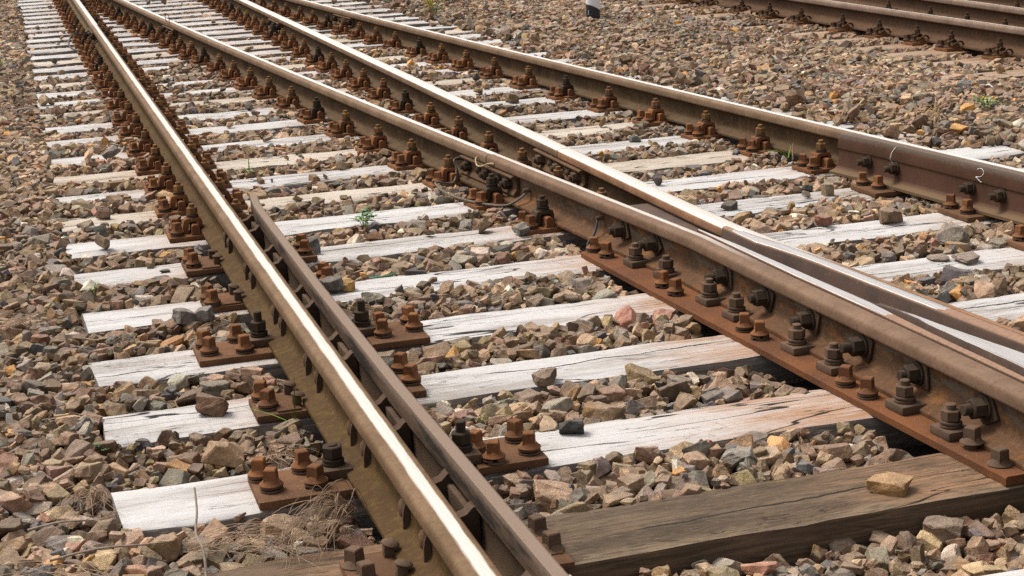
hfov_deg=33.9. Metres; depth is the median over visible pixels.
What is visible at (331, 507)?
dry grass
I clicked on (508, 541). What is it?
check rail
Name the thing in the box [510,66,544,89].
rail fastening
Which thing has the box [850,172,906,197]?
base plate
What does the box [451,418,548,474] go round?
base plate
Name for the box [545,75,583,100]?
rail fastening
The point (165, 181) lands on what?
rail fastening
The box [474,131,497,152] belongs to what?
rail fastening
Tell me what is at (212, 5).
rail fastening
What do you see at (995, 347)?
frog
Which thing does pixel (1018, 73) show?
sleeper
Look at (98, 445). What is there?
weed
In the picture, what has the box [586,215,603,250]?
bond cable
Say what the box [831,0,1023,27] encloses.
rail
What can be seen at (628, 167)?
sleeper
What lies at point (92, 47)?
rail fastening
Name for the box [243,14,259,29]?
rail fastening
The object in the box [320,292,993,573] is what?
ground
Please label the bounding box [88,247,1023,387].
sleeper
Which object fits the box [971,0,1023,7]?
rail
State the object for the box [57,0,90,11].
rail fastening
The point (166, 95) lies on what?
sleeper
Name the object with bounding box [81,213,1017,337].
sleeper
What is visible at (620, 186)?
rail
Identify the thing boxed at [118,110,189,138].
rail fastening
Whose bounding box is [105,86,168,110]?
rail fastening
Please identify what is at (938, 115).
dry grass
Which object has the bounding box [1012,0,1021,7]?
rail fastening
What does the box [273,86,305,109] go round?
rail fastening
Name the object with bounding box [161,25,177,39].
fishplate
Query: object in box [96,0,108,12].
rail fastening
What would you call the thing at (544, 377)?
loose stone
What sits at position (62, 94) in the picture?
sleeper
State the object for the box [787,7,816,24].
rail fastening
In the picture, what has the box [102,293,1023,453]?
sleeper
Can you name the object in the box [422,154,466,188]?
rail fastening
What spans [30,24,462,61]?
sleeper
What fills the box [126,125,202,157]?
rail fastening
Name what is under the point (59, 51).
sleeper
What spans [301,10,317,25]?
rail fastening
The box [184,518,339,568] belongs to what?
dry grass
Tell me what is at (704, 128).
rail fastening
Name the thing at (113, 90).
rail fastening
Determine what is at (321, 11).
rail
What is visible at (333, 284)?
loose stone
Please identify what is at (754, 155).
loose stone
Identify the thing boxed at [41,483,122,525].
dry grass
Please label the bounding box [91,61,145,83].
rail fastening
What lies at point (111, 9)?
rail fastening
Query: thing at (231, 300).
base plate
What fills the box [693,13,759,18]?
sleeper
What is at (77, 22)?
rail fastening
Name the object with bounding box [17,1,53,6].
sleeper
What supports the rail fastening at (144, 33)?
on the sleeper at (208, 33)
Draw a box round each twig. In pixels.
[27,520,94,531]
[49,544,148,561]
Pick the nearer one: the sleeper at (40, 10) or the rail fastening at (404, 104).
the rail fastening at (404, 104)
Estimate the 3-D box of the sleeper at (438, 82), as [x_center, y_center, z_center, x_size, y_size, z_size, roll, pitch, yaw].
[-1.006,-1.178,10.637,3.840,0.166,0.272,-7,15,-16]
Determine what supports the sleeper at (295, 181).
on the ground at (921, 450)
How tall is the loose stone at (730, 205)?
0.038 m
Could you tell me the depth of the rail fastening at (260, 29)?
14.52 m
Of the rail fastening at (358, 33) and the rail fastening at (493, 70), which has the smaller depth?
the rail fastening at (493, 70)
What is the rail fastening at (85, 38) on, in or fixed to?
on the sleeper at (59, 51)
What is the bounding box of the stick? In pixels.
[194,487,207,575]
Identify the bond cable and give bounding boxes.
[68,32,97,50]
[434,156,530,206]
[475,156,493,166]
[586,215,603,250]
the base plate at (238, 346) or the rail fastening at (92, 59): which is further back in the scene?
the rail fastening at (92, 59)
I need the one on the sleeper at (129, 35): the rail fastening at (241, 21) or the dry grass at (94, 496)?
the rail fastening at (241, 21)
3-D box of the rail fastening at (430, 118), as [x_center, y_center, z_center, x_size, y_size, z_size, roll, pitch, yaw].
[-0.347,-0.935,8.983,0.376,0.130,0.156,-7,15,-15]
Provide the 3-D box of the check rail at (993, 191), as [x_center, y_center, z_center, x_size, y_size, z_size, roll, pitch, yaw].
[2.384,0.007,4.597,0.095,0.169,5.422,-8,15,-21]
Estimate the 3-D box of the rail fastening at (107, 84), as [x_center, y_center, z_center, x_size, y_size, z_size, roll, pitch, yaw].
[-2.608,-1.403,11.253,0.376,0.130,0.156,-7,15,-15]
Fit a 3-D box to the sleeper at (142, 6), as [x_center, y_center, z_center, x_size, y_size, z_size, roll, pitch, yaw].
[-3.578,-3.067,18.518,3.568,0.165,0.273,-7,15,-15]
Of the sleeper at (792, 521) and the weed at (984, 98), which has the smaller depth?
the sleeper at (792, 521)
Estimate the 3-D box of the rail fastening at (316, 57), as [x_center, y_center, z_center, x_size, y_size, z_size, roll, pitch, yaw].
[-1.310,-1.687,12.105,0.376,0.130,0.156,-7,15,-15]
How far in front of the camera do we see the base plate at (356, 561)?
3.33 m
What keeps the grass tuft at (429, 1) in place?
on the ballast
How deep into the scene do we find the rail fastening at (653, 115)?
8.67 m
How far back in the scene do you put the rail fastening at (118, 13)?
16.70 m
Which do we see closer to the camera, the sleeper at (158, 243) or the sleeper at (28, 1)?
the sleeper at (158, 243)
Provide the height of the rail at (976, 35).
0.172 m
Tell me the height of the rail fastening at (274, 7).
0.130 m
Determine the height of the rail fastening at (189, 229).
0.130 m
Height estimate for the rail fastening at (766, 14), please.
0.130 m
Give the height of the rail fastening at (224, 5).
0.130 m
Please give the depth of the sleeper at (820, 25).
13.28 m
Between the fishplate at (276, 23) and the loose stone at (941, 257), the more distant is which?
the fishplate at (276, 23)
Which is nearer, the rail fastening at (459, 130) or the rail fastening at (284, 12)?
the rail fastening at (459, 130)
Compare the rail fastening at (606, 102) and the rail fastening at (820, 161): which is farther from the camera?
the rail fastening at (606, 102)
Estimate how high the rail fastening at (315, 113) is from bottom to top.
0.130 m
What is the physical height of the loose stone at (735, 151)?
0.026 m
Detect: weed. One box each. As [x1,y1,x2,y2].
[90,282,97,293]
[93,443,110,450]
[348,206,376,226]
[972,95,1004,108]
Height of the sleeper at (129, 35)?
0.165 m
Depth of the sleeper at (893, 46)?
11.58 m
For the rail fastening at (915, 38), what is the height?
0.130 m
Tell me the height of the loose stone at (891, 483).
0.034 m
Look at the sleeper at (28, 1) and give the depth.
20.03 m
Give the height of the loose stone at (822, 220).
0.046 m
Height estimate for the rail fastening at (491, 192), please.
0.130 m
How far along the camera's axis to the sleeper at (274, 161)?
8.20 m
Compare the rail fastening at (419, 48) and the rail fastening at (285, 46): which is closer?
the rail fastening at (419, 48)
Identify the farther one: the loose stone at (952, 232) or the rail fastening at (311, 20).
the rail fastening at (311, 20)
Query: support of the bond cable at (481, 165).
on the fishplate at (508, 184)
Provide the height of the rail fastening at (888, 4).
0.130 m
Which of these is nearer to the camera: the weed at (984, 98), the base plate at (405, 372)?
the base plate at (405, 372)
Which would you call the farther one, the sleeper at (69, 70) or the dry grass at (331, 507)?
the sleeper at (69, 70)
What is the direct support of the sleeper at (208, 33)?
on the ground at (921, 450)
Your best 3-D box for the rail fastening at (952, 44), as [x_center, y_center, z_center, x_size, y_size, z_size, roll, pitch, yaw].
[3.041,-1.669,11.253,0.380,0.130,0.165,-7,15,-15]
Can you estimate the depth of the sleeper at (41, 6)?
19.15 m
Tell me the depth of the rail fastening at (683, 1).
15.57 m
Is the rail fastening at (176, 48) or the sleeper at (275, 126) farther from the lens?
the rail fastening at (176, 48)
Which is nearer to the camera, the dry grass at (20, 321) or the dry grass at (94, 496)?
the dry grass at (94, 496)
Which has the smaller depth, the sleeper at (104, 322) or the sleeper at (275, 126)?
the sleeper at (104, 322)
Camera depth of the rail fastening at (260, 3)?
17.08 m
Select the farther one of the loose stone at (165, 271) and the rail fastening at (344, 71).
the rail fastening at (344, 71)
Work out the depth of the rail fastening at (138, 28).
15.19 m
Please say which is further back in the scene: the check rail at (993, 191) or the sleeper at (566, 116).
the sleeper at (566, 116)
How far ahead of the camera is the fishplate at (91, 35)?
14.03 m
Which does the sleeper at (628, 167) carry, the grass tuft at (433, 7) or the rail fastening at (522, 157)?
the rail fastening at (522, 157)
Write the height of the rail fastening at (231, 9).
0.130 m
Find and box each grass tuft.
[238,157,252,172]
[244,382,295,428]
[424,0,433,6]
[425,2,439,13]
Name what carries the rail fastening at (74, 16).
on the sleeper at (200, 19)
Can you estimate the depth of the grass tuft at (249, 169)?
7.83 m
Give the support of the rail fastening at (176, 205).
on the sleeper at (628, 167)
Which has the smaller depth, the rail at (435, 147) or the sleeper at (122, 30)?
the rail at (435, 147)
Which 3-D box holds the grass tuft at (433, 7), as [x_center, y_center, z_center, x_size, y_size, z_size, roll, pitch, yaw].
[-0.707,-2.615,15.473,0.199,0.173,0.142,-7,15,-15]
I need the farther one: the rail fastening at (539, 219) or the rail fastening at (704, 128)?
the rail fastening at (704, 128)
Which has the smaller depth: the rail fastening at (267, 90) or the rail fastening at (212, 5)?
the rail fastening at (267, 90)
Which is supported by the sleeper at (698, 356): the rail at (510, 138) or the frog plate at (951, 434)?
the frog plate at (951, 434)
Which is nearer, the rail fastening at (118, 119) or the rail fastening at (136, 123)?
the rail fastening at (136, 123)
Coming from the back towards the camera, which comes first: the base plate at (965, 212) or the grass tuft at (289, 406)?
the base plate at (965, 212)
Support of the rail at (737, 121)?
on the rail fastening at (820, 161)
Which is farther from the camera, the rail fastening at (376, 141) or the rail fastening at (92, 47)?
the rail fastening at (92, 47)
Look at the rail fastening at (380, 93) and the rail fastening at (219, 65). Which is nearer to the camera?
the rail fastening at (380, 93)
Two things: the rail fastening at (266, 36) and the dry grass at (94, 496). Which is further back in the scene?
the rail fastening at (266, 36)
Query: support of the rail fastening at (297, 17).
on the sleeper at (129, 35)
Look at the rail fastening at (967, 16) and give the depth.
12.32 m
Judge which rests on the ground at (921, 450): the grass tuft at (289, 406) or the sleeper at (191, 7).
the sleeper at (191, 7)
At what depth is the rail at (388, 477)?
4.19 m
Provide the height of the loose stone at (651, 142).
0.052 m
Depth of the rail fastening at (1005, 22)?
11.81 m
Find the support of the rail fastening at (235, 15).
on the sleeper at (122, 30)
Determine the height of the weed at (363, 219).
0.082 m
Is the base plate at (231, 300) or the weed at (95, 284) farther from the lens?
the weed at (95, 284)
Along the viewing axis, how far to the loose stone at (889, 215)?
6.15 m
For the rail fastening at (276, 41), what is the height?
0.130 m
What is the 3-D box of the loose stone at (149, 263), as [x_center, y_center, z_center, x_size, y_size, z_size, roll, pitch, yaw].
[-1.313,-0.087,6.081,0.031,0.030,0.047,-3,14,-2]
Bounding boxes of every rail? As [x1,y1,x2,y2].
[67,0,97,31]
[91,25,501,575]
[95,0,173,39]
[168,22,499,190]
[215,0,278,31]
[223,195,568,575]
[255,0,347,26]
[274,15,568,172]
[342,11,1023,172]
[481,154,1023,470]
[557,148,1023,335]
[690,0,1023,57]
[829,133,1023,224]
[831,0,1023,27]
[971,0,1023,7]
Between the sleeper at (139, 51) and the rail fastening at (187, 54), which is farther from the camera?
the sleeper at (139, 51)
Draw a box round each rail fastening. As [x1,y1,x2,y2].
[55,0,86,8]
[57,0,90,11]
[58,1,93,15]
[60,5,96,19]
[62,9,99,23]
[64,12,103,28]
[67,17,106,33]
[69,21,110,38]
[72,25,114,43]
[74,30,118,48]
[77,35,122,54]
[80,41,127,60]
[83,46,132,67]
[87,0,97,3]
[87,53,138,74]
[91,0,102,8]
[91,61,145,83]
[95,68,151,91]
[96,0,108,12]
[99,77,159,99]
[102,3,115,16]
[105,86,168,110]
[108,6,122,20]
[111,98,178,125]
[115,10,130,24]
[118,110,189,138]
[123,14,137,28]
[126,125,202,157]
[131,18,146,33]
[134,141,216,175]
[139,22,155,38]
[144,158,231,193]
[147,26,164,42]
[154,178,247,217]
[157,31,175,48]
[166,199,252,242]
[167,36,185,54]
[178,41,196,59]
[189,47,213,65]
[201,0,214,5]
[204,54,226,73]
[208,0,221,8]
[214,0,228,12]
[218,60,242,81]
[221,3,235,16]
[228,6,242,20]
[234,68,257,90]
[236,10,251,25]
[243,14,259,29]
[251,18,267,34]
[251,76,282,99]
[255,0,266,7]
[261,23,277,40]
[265,0,278,12]
[270,28,288,45]
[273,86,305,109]
[277,3,290,16]
[279,33,298,51]
[289,6,304,21]
[290,39,312,57]
[297,97,327,123]
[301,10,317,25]
[303,46,325,65]
[315,14,332,29]
[316,52,338,72]
[325,110,361,137]
[330,18,348,34]
[330,60,356,80]
[346,22,364,39]
[346,68,375,91]
[355,124,394,153]
[362,27,383,44]
[365,78,395,101]
[382,32,406,49]
[387,89,416,113]
[387,139,430,170]
[404,38,427,57]
[414,102,445,128]
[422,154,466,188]
[425,44,451,63]
[441,116,473,142]
[449,50,479,71]
[463,173,512,210]
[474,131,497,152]
[479,57,511,79]
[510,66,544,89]
[511,195,566,235]
[515,148,531,166]
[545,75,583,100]
[554,166,567,180]
[587,86,627,112]
[596,187,606,196]
[632,98,675,126]
[674,0,697,3]
[680,111,728,140]
[698,0,718,7]
[730,0,755,14]
[733,124,784,156]
[757,2,784,18]
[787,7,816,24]
[792,139,835,174]
[828,14,860,32]
[864,19,895,38]
[884,0,897,9]
[901,25,935,45]
[926,7,939,15]
[934,30,971,51]
[964,12,969,19]
[981,38,1013,59]
[1002,18,1008,25]
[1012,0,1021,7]
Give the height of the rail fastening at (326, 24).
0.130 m
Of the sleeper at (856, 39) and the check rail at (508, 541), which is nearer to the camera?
the check rail at (508, 541)
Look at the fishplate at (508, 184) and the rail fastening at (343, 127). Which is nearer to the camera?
the fishplate at (508, 184)
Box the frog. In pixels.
[607,203,1023,424]
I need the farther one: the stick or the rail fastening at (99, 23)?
the rail fastening at (99, 23)
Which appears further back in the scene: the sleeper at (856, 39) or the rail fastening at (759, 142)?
the sleeper at (856, 39)
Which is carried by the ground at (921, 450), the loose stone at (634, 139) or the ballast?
the ballast
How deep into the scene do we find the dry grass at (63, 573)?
3.35 m
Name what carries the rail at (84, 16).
on the rail fastening at (82, 31)
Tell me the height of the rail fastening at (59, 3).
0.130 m
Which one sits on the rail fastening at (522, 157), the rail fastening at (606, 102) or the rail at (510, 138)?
the rail at (510, 138)
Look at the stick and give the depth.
3.43 m
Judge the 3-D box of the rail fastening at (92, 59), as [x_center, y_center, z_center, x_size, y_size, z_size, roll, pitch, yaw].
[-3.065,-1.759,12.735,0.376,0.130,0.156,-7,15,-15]
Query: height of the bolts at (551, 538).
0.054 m
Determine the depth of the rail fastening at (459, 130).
8.40 m
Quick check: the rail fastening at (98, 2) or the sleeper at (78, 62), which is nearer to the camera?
the sleeper at (78, 62)
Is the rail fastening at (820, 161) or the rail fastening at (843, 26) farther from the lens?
the rail fastening at (843, 26)
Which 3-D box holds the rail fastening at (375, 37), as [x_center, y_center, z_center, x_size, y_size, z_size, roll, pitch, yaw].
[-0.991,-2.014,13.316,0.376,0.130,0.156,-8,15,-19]
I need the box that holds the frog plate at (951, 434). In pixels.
[581,236,1023,485]
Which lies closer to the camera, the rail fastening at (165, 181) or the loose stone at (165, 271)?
the loose stone at (165, 271)
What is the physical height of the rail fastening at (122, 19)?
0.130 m
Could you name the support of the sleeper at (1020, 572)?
on the ground at (921, 450)
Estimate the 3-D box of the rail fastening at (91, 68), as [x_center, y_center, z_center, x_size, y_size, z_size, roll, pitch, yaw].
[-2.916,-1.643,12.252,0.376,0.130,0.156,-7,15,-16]
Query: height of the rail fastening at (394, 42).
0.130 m
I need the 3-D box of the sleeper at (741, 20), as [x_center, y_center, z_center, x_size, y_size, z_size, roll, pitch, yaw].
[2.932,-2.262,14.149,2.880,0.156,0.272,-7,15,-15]
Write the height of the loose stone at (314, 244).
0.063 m
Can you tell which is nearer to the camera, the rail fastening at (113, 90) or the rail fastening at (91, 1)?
the rail fastening at (113, 90)
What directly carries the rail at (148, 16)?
on the rail fastening at (144, 33)
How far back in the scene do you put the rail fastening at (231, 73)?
11.40 m
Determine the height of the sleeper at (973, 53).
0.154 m
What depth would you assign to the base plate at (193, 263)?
5.95 m
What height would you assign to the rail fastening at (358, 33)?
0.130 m
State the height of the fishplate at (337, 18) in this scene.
0.086 m
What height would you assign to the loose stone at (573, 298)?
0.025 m
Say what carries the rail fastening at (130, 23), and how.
on the sleeper at (122, 30)
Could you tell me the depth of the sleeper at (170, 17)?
16.84 m
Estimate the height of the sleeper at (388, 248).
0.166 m
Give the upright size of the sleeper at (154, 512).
0.165 m
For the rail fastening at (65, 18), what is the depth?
16.58 m
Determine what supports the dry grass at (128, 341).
on the ballast
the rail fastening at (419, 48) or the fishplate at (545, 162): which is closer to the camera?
the fishplate at (545, 162)
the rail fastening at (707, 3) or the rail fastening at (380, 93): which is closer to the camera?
the rail fastening at (380, 93)
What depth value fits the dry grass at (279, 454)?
3.99 m
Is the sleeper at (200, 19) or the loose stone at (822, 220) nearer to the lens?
the loose stone at (822, 220)
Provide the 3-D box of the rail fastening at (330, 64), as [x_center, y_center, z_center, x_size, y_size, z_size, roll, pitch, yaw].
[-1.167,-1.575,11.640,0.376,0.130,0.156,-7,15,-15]
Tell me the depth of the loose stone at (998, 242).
5.75 m
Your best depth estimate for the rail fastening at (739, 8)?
14.38 m
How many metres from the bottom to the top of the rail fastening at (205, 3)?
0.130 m
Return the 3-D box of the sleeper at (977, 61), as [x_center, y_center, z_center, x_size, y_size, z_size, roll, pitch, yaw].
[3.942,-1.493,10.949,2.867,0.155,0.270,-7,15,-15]
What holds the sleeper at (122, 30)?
on the ground at (921, 450)
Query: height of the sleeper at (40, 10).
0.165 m
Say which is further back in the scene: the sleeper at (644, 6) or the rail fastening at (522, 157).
the sleeper at (644, 6)
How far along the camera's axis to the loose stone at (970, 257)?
5.55 m
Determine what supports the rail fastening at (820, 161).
on the sleeper at (158, 243)
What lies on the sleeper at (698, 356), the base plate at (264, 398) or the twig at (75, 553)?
the base plate at (264, 398)
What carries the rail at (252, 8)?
on the rail fastening
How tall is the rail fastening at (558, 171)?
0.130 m
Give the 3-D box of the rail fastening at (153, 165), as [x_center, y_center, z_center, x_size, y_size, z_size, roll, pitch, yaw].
[-1.621,-0.632,8.054,0.376,0.130,0.156,-7,15,-15]
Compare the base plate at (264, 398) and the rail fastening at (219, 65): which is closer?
the base plate at (264, 398)
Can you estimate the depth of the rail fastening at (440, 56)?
11.78 m
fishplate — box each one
[87,28,96,42]
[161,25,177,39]
[266,18,281,32]
[331,14,353,28]
[459,155,519,197]
[532,148,587,188]
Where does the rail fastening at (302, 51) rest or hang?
on the sleeper at (62, 76)
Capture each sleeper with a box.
[17,0,51,2]
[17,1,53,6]
[20,0,195,13]
[21,0,159,9]
[22,2,201,16]
[23,0,309,20]
[24,0,352,25]
[24,4,379,32]
[25,0,382,28]
[25,13,405,44]
[27,16,419,49]
[27,20,438,55]
[28,8,396,39]
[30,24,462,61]
[32,34,495,75]
[33,29,483,67]
[34,38,521,80]
[35,46,521,89]
[36,52,546,97]
[36,58,581,108]
[40,66,603,120]
[40,75,639,133]
[46,84,702,146]
[49,97,739,168]
[53,108,795,187]
[56,121,870,202]
[61,132,941,235]
[66,145,1023,260]
[74,168,1023,292]
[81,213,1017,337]
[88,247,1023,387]
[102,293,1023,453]
[110,389,926,540]
[198,453,1023,575]
[631,3,700,7]
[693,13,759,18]
[715,18,789,21]
[744,23,829,28]
[787,31,866,35]
[814,37,904,43]
[846,44,943,51]
[885,50,984,57]
[933,58,1023,65]
[975,69,1023,78]
[983,569,1023,575]
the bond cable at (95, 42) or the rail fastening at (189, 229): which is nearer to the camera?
the rail fastening at (189, 229)
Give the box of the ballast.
[0,0,1023,575]
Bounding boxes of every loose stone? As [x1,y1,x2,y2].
[145,259,154,268]
[160,269,169,272]
[172,307,198,324]
[194,305,214,322]
[195,392,228,416]
[201,441,244,467]
[306,237,320,253]
[318,275,344,292]
[342,277,354,291]
[512,222,529,235]
[532,367,556,385]
[558,418,583,433]
[564,294,578,302]
[629,136,640,141]
[648,139,660,146]
[720,200,737,210]
[732,149,738,154]
[752,153,760,157]
[814,214,832,226]
[866,471,913,496]
[879,207,902,223]
[926,253,949,261]
[935,222,969,243]
[951,251,979,264]
[987,237,1011,247]
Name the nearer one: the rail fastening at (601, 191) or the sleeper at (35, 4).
the rail fastening at (601, 191)
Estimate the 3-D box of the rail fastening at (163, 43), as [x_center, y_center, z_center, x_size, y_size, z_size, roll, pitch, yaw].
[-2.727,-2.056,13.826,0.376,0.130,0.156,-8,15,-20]
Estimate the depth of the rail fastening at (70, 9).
17.11 m
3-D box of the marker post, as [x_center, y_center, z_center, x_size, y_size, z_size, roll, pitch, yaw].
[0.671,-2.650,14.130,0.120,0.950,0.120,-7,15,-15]
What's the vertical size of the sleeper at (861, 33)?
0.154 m
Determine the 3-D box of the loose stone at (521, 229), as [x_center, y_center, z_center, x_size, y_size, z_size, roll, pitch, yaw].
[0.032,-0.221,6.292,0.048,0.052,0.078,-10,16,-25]
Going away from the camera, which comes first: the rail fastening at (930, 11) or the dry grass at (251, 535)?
the dry grass at (251, 535)
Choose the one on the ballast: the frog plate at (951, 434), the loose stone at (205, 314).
the loose stone at (205, 314)
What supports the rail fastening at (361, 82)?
on the sleeper at (438, 82)
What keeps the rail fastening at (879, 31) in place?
on the sleeper at (856, 39)
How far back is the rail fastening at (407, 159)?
7.78 m
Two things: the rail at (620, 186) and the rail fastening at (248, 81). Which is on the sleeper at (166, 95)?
the rail fastening at (248, 81)
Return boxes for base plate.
[181,247,223,276]
[192,310,275,366]
[199,283,329,312]
[247,442,356,510]
[248,379,413,422]
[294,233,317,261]
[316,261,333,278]
[339,536,563,575]
[354,299,430,349]
[391,352,426,397]
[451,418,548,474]
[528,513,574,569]
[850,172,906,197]
[937,194,996,222]
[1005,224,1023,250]
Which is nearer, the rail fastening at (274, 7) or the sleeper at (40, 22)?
the rail fastening at (274, 7)
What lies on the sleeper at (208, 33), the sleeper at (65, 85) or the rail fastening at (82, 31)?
the rail fastening at (82, 31)
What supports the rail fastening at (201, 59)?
on the sleeper at (62, 76)
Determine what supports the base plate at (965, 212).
on the sleeper at (104, 322)
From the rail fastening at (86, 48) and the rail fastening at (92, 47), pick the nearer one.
the rail fastening at (92, 47)
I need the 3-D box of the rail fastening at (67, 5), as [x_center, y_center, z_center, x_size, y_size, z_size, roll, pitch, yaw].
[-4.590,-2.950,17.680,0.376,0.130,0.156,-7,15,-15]
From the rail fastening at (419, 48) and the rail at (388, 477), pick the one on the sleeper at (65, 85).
the rail fastening at (419, 48)
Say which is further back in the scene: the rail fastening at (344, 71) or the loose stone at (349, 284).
the rail fastening at (344, 71)
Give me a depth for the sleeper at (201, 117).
9.82 m
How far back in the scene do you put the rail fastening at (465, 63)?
11.31 m
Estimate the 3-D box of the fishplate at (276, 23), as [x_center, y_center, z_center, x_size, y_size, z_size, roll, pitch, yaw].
[-2.029,-2.235,14.299,0.060,0.086,0.560,-7,15,-15]
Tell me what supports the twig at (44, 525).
on the ballast
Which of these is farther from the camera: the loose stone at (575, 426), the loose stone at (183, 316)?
the loose stone at (183, 316)
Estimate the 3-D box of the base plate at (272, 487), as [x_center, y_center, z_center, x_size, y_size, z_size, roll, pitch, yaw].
[-0.349,0.398,3.854,0.506,0.094,0.190,-7,15,-15]
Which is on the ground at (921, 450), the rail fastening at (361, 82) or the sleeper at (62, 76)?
the sleeper at (62, 76)
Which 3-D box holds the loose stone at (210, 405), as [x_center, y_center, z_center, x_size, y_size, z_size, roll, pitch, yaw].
[-0.785,0.305,4.390,0.086,0.057,0.062,-2,14,4]
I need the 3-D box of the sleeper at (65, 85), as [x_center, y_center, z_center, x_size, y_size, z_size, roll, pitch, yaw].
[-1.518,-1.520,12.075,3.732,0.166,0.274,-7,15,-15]
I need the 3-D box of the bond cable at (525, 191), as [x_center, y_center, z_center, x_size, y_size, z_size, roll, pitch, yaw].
[-0.168,-0.437,7.001,0.224,0.094,0.816,-8,15,-20]
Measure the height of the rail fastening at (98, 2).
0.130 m
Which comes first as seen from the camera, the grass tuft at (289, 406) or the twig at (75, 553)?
the twig at (75, 553)
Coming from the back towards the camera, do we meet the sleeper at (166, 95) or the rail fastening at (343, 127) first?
the sleeper at (166, 95)
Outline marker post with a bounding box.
[586,0,599,18]
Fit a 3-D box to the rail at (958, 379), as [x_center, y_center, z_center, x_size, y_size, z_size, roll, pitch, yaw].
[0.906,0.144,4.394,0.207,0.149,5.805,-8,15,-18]
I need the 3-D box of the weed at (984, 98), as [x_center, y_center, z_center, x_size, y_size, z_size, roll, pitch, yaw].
[2.389,-0.929,8.447,0.133,0.094,0.147,-16,19,-41]
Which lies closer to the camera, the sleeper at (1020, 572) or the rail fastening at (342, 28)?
the sleeper at (1020, 572)
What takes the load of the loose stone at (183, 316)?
on the sleeper at (104, 322)
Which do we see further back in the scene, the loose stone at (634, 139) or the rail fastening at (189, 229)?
the loose stone at (634, 139)
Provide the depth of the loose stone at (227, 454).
4.00 m
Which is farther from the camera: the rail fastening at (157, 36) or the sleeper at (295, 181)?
the rail fastening at (157, 36)
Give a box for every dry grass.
[0,554,114,575]
[1,308,67,332]
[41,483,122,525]
[75,331,136,359]
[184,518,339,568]
[253,478,366,568]
[258,442,317,470]
[907,98,945,126]
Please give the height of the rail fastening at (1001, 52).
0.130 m

